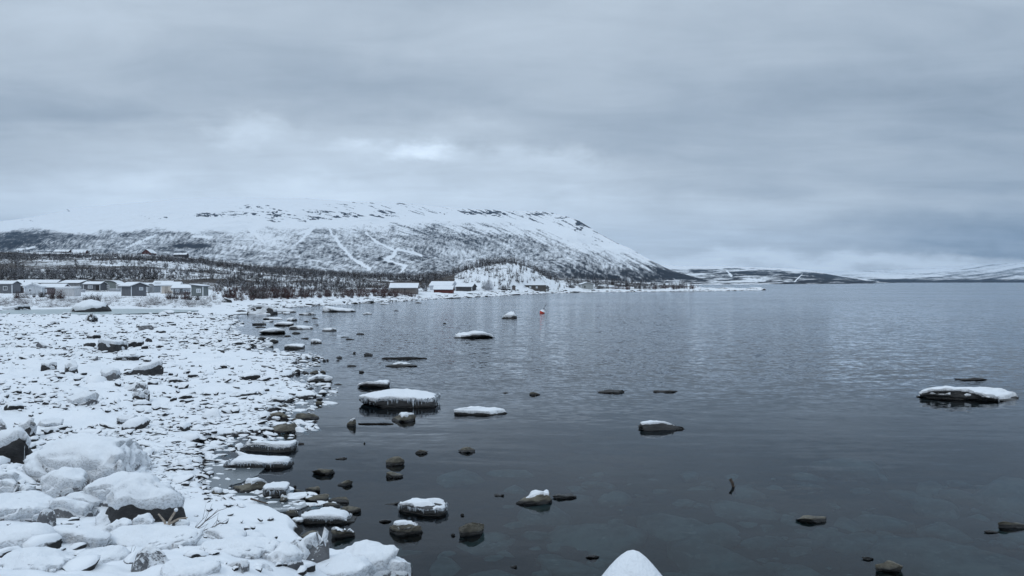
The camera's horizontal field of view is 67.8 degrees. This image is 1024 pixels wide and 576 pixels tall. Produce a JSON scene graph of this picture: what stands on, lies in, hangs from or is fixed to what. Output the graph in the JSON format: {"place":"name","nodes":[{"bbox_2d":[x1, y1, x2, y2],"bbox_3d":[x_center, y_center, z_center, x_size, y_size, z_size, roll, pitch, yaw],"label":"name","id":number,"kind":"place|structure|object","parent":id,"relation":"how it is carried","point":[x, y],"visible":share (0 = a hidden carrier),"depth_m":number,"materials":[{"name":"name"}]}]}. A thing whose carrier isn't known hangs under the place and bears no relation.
{"place":"outdoors","nodes":[
{"label":"outdoors","id":0,"kind":"place"},
{"bbox_2d":[0,309,198,314],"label":"frozen pool","id":1,"kind":"structure","parent":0,"point":[61,311],"depth_m":94.36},
{"bbox_2d":[0,197,703,281],"bbox_3d":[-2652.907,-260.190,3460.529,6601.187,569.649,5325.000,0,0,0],"label":"mountain","id":2,"kind":"structure","parent":0,"point":[362,237],"depth_m":3228.27,"materials":[{"name":"snow"}]},
{"bbox_2d":[0,252,761,575],"bbox_3d":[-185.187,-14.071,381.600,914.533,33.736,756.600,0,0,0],"label":"shore ground","id":3,"kind":"structure","parent":0,"point":[283,527],"depth_m":33.90,"materials":[{"name":"snow"}]},
{"bbox_2d":[0,478,18,492],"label":"boulder","id":4,"kind":"object","parent":3,"relation":"on","point":[9,485],"visible":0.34,"depth_m":13.18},
{"bbox_2d":[0,471,19,483],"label":"boulder","id":5,"kind":"object","parent":3,"relation":"on","point":[9,475],"visible":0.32,"depth_m":13.92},
{"bbox_2d":[0,281,21,293],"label":"cabin","id":6,"kind":"object","parent":3,"relation":"on","point":[10,287],"visible":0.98,"depth_m":173.28,"materials":[{"name":"wood"}]},
{"bbox_2d":[4,402,23,410],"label":"beach stone","id":7,"kind":"object","parent":3,"relation":"on","point":[12,405],"visible":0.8,"depth_m":21.97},
{"bbox_2d":[0,426,32,463],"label":"boulder","id":8,"kind":"object","parent":3,"relation":"on","point":[15,442],"visible":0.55,"depth_m":15.75,"materials":[{"name":"stone"}]},
{"bbox_2d":[2,305,30,309],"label":"boulder","id":9,"kind":"object","parent":3,"relation":"on","point":[20,307],"visible":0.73,"depth_m":99.84,"materials":[{"name":"stone"}]},
{"bbox_2d":[8,468,36,483],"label":"beach stone","id":10,"kind":"object","parent":3,"relation":"on","point":[26,477],"visible":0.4,"depth_m":14.16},
{"bbox_2d":[0,490,53,521],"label":"boulder","id":11,"kind":"object","parent":3,"relation":"on","point":[29,506],"visible":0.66,"depth_m":12.22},
{"bbox_2d":[18,418,37,436],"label":"boulder","id":12,"kind":"object","parent":3,"relation":"on","point":[29,426],"visible":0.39,"depth_m":18.30,"materials":[{"name":"stone"}]},
{"bbox_2d":[0,522,56,548],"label":"boulder","id":13,"kind":"object","parent":3,"relation":"on","point":[17,534],"visible":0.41,"depth_m":9.05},
{"bbox_2d":[23,283,45,294],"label":"cabin","id":14,"kind":"object","parent":3,"relation":"on","point":[31,288],"visible":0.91,"depth_m":149.48,"materials":[{"name":"grey wood"}]},
{"bbox_2d":[0,546,77,572],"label":"boulder","id":15,"kind":"object","parent":3,"relation":"on","point":[49,559],"visible":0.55,"depth_m":7.22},
{"bbox_2d":[17,278,61,283],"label":"cabin","id":16,"kind":"object","parent":3,"relation":"on","point":[41,281],"visible":0.42,"depth_m":228.44,"materials":[{"name":"wood"}]},
{"bbox_2d":[36,508,55,525],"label":"boulder","id":17,"kind":"object","parent":3,"relation":"on","point":[47,515],"visible":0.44,"depth_m":11.17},
{"bbox_2d":[40,361,56,370],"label":"boulder","id":18,"kind":"object","parent":3,"relation":"on","point":[48,365],"visible":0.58,"depth_m":32.01,"materials":[{"name":"stone"}]},
{"bbox_2d":[37,417,63,426],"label":"boulder","id":19,"kind":"object","parent":3,"relation":"on","point":[50,421],"visible":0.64,"depth_m":19.82,"materials":[{"name":"stone"}]},
{"bbox_2d":[41,284,70,294],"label":"cabin","id":20,"kind":"object","parent":3,"relation":"on","point":[50,286],"visible":0.44,"depth_m":158.98,"materials":[{"name":"wood"}]},
{"bbox_2d":[40,466,87,498],"bbox_3d":[-7.984,3.558,13.593,0.872,0.707,0.642,0,0,0],"label":"boulder","id":21,"kind":"object","parent":3,"relation":"on","point":[63,481],"visible":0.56,"depth_m":13.41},
{"bbox_2d":[55,287,80,296],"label":"trailer","id":22,"kind":"object","parent":3,"relation":"on","point":[73,291],"visible":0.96,"depth_m":136.34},
{"bbox_2d":[64,359,77,372],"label":"boulder","id":23,"kind":"object","parent":3,"relation":"on","point":[71,365],"visible":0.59,"depth_m":30.74,"materials":[{"name":"stone"}]},
{"bbox_2d":[58,280,88,288],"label":"cabin","id":24,"kind":"object","parent":3,"relation":"on","point":[75,283],"visible":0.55,"depth_m":218.65,"materials":[{"name":"wood"}]},
{"bbox_2d":[49,496,99,517],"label":"boulder","id":25,"kind":"object","parent":3,"relation":"on","point":[64,507],"visible":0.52,"depth_m":12.33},
{"bbox_2d":[67,390,98,405],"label":"boulder","id":26,"kind":"object","parent":3,"relation":"on","point":[86,397],"visible":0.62,"depth_m":22.78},
{"bbox_2d":[54,526,112,547],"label":"boulder","id":27,"kind":"object","parent":3,"relation":"on","point":[95,538],"visible":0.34,"depth_m":9.43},
{"bbox_2d":[66,491,103,506],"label":"boulder","id":28,"kind":"object","parent":3,"relation":"on","point":[87,498],"visible":0.33,"depth_m":12.96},
{"bbox_2d":[22,432,151,484],"bbox_3d":[-8.234,3.470,14.931,2.324,1.198,1.623,0,0,0],"label":"boulder","id":29,"kind":"object","parent":3,"relation":"on","point":[94,457],"visible":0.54,"depth_m":14.36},
{"bbox_2d":[70,299,111,311],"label":"boulder","id":30,"kind":"object","parent":3,"relation":"on","point":[89,305],"visible":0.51,"depth_m":93.14,"materials":[{"name":"stone"}]},
{"bbox_2d":[82,281,107,290],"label":"cabin","id":31,"kind":"object","parent":3,"relation":"on","point":[95,285],"visible":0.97,"depth_m":206.41,"materials":[{"name":"wood"}]},
{"bbox_2d":[85,375,106,383],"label":"beach stone","id":32,"kind":"object","parent":3,"relation":"on","point":[94,379],"visible":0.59,"depth_m":28.10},
{"bbox_2d":[95,510,110,524],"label":"boulder","id":33,"kind":"object","parent":3,"relation":"on","point":[101,518],"visible":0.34,"depth_m":11.25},
{"bbox_2d":[77,545,130,563],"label":"boulder","id":34,"kind":"object","parent":3,"relation":"on","point":[109,553],"visible":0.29,"depth_m":8.47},
{"bbox_2d":[100,367,120,380],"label":"boulder","id":35,"kind":"object","parent":3,"relation":"on","point":[111,374],"visible":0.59,"depth_m":28.78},
{"bbox_2d":[0,293,223,307],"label":"frosted grass","id":36,"kind":"structure","parent":3,"relation":"on","point":[140,305],"depth_m":118.46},
{"bbox_2d":[97,338,127,352],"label":"boulder","id":37,"kind":"object","parent":3,"relation":"on","point":[110,345],"visible":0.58,"depth_m":41.09,"materials":[{"name":"stone"}]},
{"bbox_2d":[103,518,131,532],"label":"boulder","id":38,"kind":"object","parent":3,"relation":"on","point":[112,526],"visible":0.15,"depth_m":10.18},
{"bbox_2d":[113,355,139,360],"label":"boulder","id":39,"kind":"object","parent":3,"relation":"on","point":[129,357],"visible":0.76,"depth_m":35.92,"materials":[{"name":"stone"}]},
{"bbox_2d":[116,414,137,423],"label":"boulder","id":40,"kind":"object","parent":3,"relation":"on","point":[122,419],"visible":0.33,"depth_m":20.14,"materials":[{"name":"stone"}]},
{"bbox_2d":[82,471,181,506],"bbox_3d":[-6.615,3.548,13.285,1.674,0.685,0.776,0,0,0],"label":"boulder","id":41,"kind":"object","parent":3,"relation":"on","point":[100,488],"visible":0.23,"depth_m":13.03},
{"bbox_2d":[118,282,149,295],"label":"cabin","id":42,"kind":"object","parent":3,"relation":"on","point":[133,288],"visible":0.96,"depth_m":141.33,"materials":[{"name":"wood"}]},
{"bbox_2d":[121,417,149,429],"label":"beach stone","id":43,"kind":"object","parent":3,"relation":"on","point":[135,423],"visible":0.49,"depth_m":19.66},
{"bbox_2d":[123,382,147,391],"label":"boulder","id":44,"kind":"object","parent":3,"relation":"on","point":[134,387],"visible":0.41,"depth_m":26.14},
{"bbox_2d":[128,339,143,347],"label":"beach stone","id":45,"kind":"object","parent":3,"relation":"on","point":[135,342],"visible":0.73,"depth_m":45.09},
{"bbox_2d":[132,389,149,400],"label":"boulder","id":46,"kind":"object","parent":3,"relation":"on","point":[142,395],"visible":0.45,"depth_m":24.09,"materials":[{"name":"stone"}]},
{"bbox_2d":[123,359,163,375],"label":"boulder","id":47,"kind":"object","parent":3,"relation":"on","point":[153,368],"visible":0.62,"depth_m":30.50,"materials":[{"name":"stone"}]},
{"bbox_2d":[132,513,154,524],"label":"boulder","id":48,"kind":"object","parent":3,"relation":"on","point":[145,518],"visible":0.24,"depth_m":10.95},
{"bbox_2d":[105,472,185,522],"bbox_3d":[-5.490,3.335,11.463,1.216,1.116,0.753,0,0,0],"label":"boulder","id":49,"kind":"object","parent":3,"relation":"on","point":[131,496],"visible":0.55,"depth_m":11.22,"materials":[{"name":"stone"}]},
{"bbox_2d":[131,544,169,571],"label":"boulder","id":50,"kind":"object","parent":3,"relation":"on","point":[148,556],"visible":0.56,"depth_m":7.41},
{"bbox_2d":[148,283,160,292],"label":"caravan","id":51,"kind":"object","parent":3,"relation":"on","point":[154,288],"visible":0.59,"depth_m":180.23,"materials":[{"name":"metal"}]},
{"bbox_2d":[109,524,203,549],"bbox_3d":[-4.638,3.295,9.838,1.303,0.449,0.727,0,0,0],"label":"boulder","id":52,"kind":"object","parent":3,"relation":"on","point":[163,537],"visible":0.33,"depth_m":9.71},
{"bbox_2d":[160,280,182,293],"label":"cabin","id":53,"kind":"object","parent":3,"relation":"on","point":[166,286],"visible":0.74,"depth_m":171.27,"materials":[{"name":"grey wood"}]},
{"bbox_2d":[158,508,189,525],"bbox_3d":[-4.513,3.160,10.210,0.396,0.469,0.206,0,0,0],"label":"root stump","id":54,"kind":"object","parent":3,"relation":"on","point":[179,522],"visible":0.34,"depth_m":10.13,"materials":[{"name":"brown wood"}]},
{"bbox_2d":[164,289,190,299],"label":"shrub","id":55,"kind":"object","parent":3,"relation":"on","point":[174,296],"visible":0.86,"depth_m":127.14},
{"bbox_2d":[171,284,190,294],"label":"cabin","id":56,"kind":"object","parent":3,"relation":"on","point":[176,288],"visible":0.63,"depth_m":156.34,"materials":[{"name":"wood"}]},
{"bbox_2d":[173,474,194,483],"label":"beach stone","id":57,"kind":"object","parent":3,"relation":"on","point":[180,479],"visible":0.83,"depth_m":14.57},
{"bbox_2d":[160,556,220,575],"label":"boulder","id":58,"kind":"object","parent":3,"relation":"on","point":[183,566],"visible":0.95,"depth_m":7.06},
{"bbox_2d":[182,434,199,442],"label":"beach stone","id":59,"kind":"object","parent":3,"relation":"on","point":[192,437],"visible":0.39,"depth_m":18.74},
{"bbox_2d":[189,284,209,295],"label":"cabin","id":60,"kind":"object","parent":3,"relation":"on","point":[198,289],"visible":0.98,"depth_m":144.43,"materials":[{"name":"wood"}]},
{"bbox_2d":[202,408,220,419],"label":"beach stone","id":61,"kind":"object","parent":3,"relation":"on","point":[212,413],"visible":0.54,"depth_m":21.18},
{"bbox_2d":[204,525,246,538],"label":"boulder","id":62,"kind":"object","parent":3,"relation":"on","point":[221,532],"visible":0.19,"depth_m":10.37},
{"bbox_2d":[227,560,249,572],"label":"boulder","id":63,"kind":"object","parent":3,"relation":"on","point":[243,565],"visible":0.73,"depth_m":7.27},
{"bbox_2d":[199,535,279,558],"bbox_3d":[-3.062,2.987,8.593,0.892,0.374,0.567,0,0,0],"label":"boulder","id":64,"kind":"object","parent":3,"relation":"on","point":[248,547],"visible":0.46,"depth_m":8.46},
{"bbox_2d":[240,371,260,379],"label":"beach stone","id":65,"kind":"object","parent":3,"relation":"on","point":[253,375],"visible":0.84,"depth_m":29.20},
{"bbox_2d":[247,304,277,314],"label":"boulder","id":66,"kind":"object","parent":3,"relation":"on","point":[261,309],"visible":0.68,"depth_m":93.47,"materials":[{"name":"stone"}]},
{"bbox_2d":[262,481,289,497],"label":"rock","id":67,"kind":"object","parent":3,"relation":"on","point":[275,489],"visible":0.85,"depth_m":14.13,"materials":[{"name":"stone"}]},
{"bbox_2d":[267,285,293,298],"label":"shrub","id":68,"kind":"object","parent":3,"relation":"on","point":[275,291],"visible":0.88,"depth_m":134.66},
{"bbox_2d":[263,541,303,569],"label":"boulder","id":69,"kind":"object","parent":3,"relation":"on","point":[290,554],"visible":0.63,"depth_m":8.44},
{"bbox_2d":[212,284,409,300],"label":"willow scrub","id":70,"kind":"object","parent":3,"relation":"on","point":[298,295],"visible":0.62,"depth_m":150.40,"materials":[{"name":"brown plant"}]},
{"bbox_2d":[305,494,328,501],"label":"rock","id":71,"kind":"object","parent":3,"relation":"on","point":[320,497],"visible":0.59,"depth_m":13.88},
{"bbox_2d":[307,374,332,381],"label":"rock","id":72,"kind":"object","parent":3,"relation":"on","point":[320,378],"visible":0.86,"depth_m":30.48,"materials":[{"name":"stone"}]},
{"bbox_2d":[331,527,354,537],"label":"rock","id":73,"kind":"object","parent":3,"relation":"on","point":[337,532],"visible":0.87,"depth_m":11.95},
{"bbox_2d":[317,553,371,575],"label":"boulder","id":74,"kind":"object","parent":3,"relation":"on","point":[342,564],"visible":0.74,"depth_m":9.22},
{"bbox_2d":[296,527,329,562],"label":"boulder","id":75,"kind":"object","parent":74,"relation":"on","point":[314,546],"visible":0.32,"depth_m":9.31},
{"bbox_2d":[0,250,698,291],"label":"birch wood","id":76,"kind":"object","parent":3,"relation":"on","point":[53,274],"visible":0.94,"depth_m":361.19,"materials":[{"name":"plant"}]},
{"bbox_2d":[338,540,398,575],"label":"boulder","id":77,"kind":"object","parent":3,"relation":"on","point":[379,555],"visible":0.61,"depth_m":9.61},
{"bbox_2d":[0,286,762,575],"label":"beach stones","id":78,"kind":"object","parent":3,"relation":"on","point":[88,562],"visible":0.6,"depth_m":24.03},
{"bbox_2d":[387,556,410,575],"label":"boulder","id":79,"kind":"object","parent":3,"relation":"on","point":[398,566],"visible":0.52,"depth_m":9.66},
{"bbox_2d":[389,283,419,293],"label":"boathouse","id":80,"kind":"object","parent":3,"relation":"on","point":[411,287],"visible":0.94,"depth_m":186.27,"materials":[{"name":"wood"}]},
{"bbox_2d":[389,520,422,534],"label":"rock","id":81,"kind":"object","parent":3,"relation":"on","point":[401,527],"visible":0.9,"depth_m":12.10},
{"bbox_2d":[429,281,455,289],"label":"boathouse","id":82,"kind":"object","parent":3,"relation":"on","point":[432,284],"visible":0.56,"depth_m":243.24,"materials":[{"name":"wood"}]},
{"bbox_2d":[433,285,454,292],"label":"boathouse","id":83,"kind":"object","parent":3,"relation":"on","point":[444,288],"visible":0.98,"depth_m":206.58,"materials":[{"name":"wood"}]},
{"bbox_2d":[455,283,476,290],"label":"boathouse","id":84,"kind":"object","parent":3,"relation":"on","point":[465,286],"visible":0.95,"depth_m":238.03,"materials":[{"name":"wood"}]},
{"bbox_2d":[459,522,483,535],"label":"rock","id":85,"kind":"object","parent":3,"relation":"on","point":[472,528],"visible":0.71,"depth_m":12.04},
{"bbox_2d":[429,254,558,279],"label":"knoll wood","id":86,"kind":"object","parent":3,"relation":"on","point":[496,261],"visible":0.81,"depth_m":317.49,"materials":[{"name":"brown wood"}]},
{"bbox_2d":[525,284,546,291],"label":"boathouse","id":87,"kind":"object","parent":3,"relation":"on","point":[538,287],"visible":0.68,"depth_m":267.37,"materials":[{"name":"wood"}]},
{"bbox_2d":[602,550,661,575],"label":"boulder","id":88,"kind":"object","parent":3,"relation":"on","point":[632,563],"visible":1,"depth_m":5.14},
{"bbox_2d":[875,560,902,571],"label":"rock","id":89,"kind":"object","parent":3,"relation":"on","point":[889,566],"visible":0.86,"depth_m":10.52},
{"bbox_2d":[0,0,1023,270],"label":"sky","id":90,"kind":"structure","parent":0,"point":[821,135],"materials":[{"name":"grey"}]},
{"bbox_2d":[201,283,1023,575],"bbox_3d":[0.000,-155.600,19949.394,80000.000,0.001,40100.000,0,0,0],"label":"lake water","id":91,"kind":"structure","parent":0,"point":[785,406],"depth_m":20.37,"materials":[{"name":"liquid"}]},
{"bbox_2d":[203,461,263,485],"bbox_3d":[-6.023,3.871,15.853,1.564,0.020,2.565,0,0,0],"label":"ice sheet","id":92,"kind":"object","parent":91,"relation":"on","point":[243,474],"visible":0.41,"depth_m":15.86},
{"bbox_2d":[203,479,231,489],"bbox_3d":[-5.964,3.864,14.766,0.974,0.020,1.199,0,0,0],"label":"ice sheet","id":93,"kind":"object","parent":92,"relation":"on","point":[223,483],"visible":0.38,"depth_m":15.01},
{"bbox_2d":[233,478,266,492],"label":"rock","id":94,"kind":"object","parent":91,"relation":"on","point":[251,485],"visible":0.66,"depth_m":14.56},
{"bbox_2d":[223,454,293,467],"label":"rock","id":95,"kind":"object","parent":91,"relation":"in","point":[251,461],"visible":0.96,"depth_m":16.37,"materials":[{"name":"stone"}]},
{"bbox_2d":[240,439,297,451],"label":"rock","id":96,"kind":"object","parent":91,"relation":"in","point":[275,446],"visible":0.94,"depth_m":18.02,"materials":[{"name":"stone"}]},
{"bbox_2d":[259,327,285,333],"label":"rock","id":97,"kind":"object","parent":91,"relation":"on","point":[274,330],"visible":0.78,"depth_m":58.70,"materials":[{"name":"stone"}]},
{"bbox_2d":[257,499,306,512],"bbox_3d":[-4.165,3.881,13.588,1.020,0.020,0.841,0,0,0],"label":"ice sheet","id":98,"kind":"object","parent":91,"relation":"on","point":[278,506],"visible":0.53,"depth_m":13.56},
{"bbox_2d":[272,423,296,432],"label":"rock","id":99,"kind":"object","parent":91,"relation":"on","point":[284,428],"visible":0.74,"depth_m":20.25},
{"bbox_2d":[295,413,318,419],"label":"rock","id":100,"kind":"object","parent":91,"relation":"in","point":[305,416],"visible":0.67,"depth_m":22.23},
{"bbox_2d":[301,509,356,523],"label":"rock","id":101,"kind":"object","parent":91,"relation":"on","point":[319,516],"visible":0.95,"depth_m":12.63,"materials":[{"name":"stone"}]},
{"bbox_2d":[322,306,355,311],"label":"rock","id":102,"kind":"object","parent":91,"relation":"in","point":[329,309],"visible":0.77,"depth_m":100.59,"materials":[{"name":"stone"}]},
{"bbox_2d":[357,380,389,387],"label":"rock","id":103,"kind":"object","parent":91,"relation":"in","point":[382,384],"visible":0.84,"depth_m":28.86,"materials":[{"name":"stone"}]},
{"bbox_2d":[386,456,404,464],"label":"rock","id":104,"kind":"object","parent":91,"relation":"in","point":[396,460],"visible":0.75,"depth_m":16.67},
{"bbox_2d":[359,388,440,407],"bbox_3d":[-3.687,3.656,25.001,2.638,0.598,1.641,0,0,0],"label":"rock","id":105,"kind":"object","parent":91,"relation":"in","point":[399,398],"visible":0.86,"depth_m":24.30,"materials":[{"name":"stone"}]},
{"bbox_2d":[385,362,417,366],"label":"rock","id":106,"kind":"object","parent":91,"relation":"on","point":[401,364],"visible":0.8,"depth_m":35.98,"materials":[{"name":"stone"}]},
{"bbox_2d":[392,412,415,421],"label":"rock","id":107,"kind":"object","parent":91,"relation":"in","point":[405,417],"visible":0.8,"depth_m":21.89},
{"bbox_2d":[398,498,448,515],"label":"rock","id":108,"kind":"object","parent":91,"relation":"in","point":[431,507],"visible":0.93,"depth_m":13.17,"materials":[{"name":"stone"}]},
{"bbox_2d":[454,331,494,337],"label":"rock","id":109,"kind":"object","parent":91,"relation":"in","point":[476,334],"visible":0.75,"depth_m":54.03,"materials":[{"name":"stone"}]},
{"bbox_2d":[454,406,505,414],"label":"rock","id":110,"kind":"object","parent":91,"relation":"on","point":[474,410],"visible":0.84,"depth_m":22.95,"materials":[{"name":"stone"}]},
{"bbox_2d":[516,489,551,503],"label":"rock","id":111,"kind":"object","parent":91,"relation":"in","point":[537,497],"visible":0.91,"depth_m":13.76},
{"bbox_2d":[638,420,683,430],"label":"rock","id":112,"kind":"object","parent":91,"relation":"in","point":[649,425],"visible":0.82,"depth_m":20.63,"materials":[{"name":"stone"}]},
{"bbox_2d":[796,515,825,522],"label":"rock","id":113,"kind":"object","parent":91,"relation":"in","point":[810,518],"visible":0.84,"depth_m":12.70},
{"bbox_2d":[916,386,1018,401],"bbox_3d":[15.804,3.663,26.169,3.584,0.537,1.243,0,0,9],"label":"rock","id":114,"kind":"object","parent":91,"relation":"on","point":[974,393],"visible":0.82,"depth_m":25.93,"materials":[{"name":"stone"}]},
{"bbox_2d":[998,521,1023,527],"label":"rock","id":115,"kind":"object","parent":91,"relation":"on","point":[1003,524],"visible":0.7,"depth_m":12.40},
{"bbox_2d":[636,264,887,284],"bbox_3d":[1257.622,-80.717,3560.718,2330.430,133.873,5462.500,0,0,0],"label":"hills","id":116,"kind":"structure","parent":0,"point":[719,275],"depth_m":3058.00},
{"bbox_2d":[826,262,1023,282],"bbox_3d":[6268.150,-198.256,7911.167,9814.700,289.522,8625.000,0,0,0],"label":"distant fells","id":117,"kind":"structure","parent":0,"point":[999,273],"depth_m":7352.71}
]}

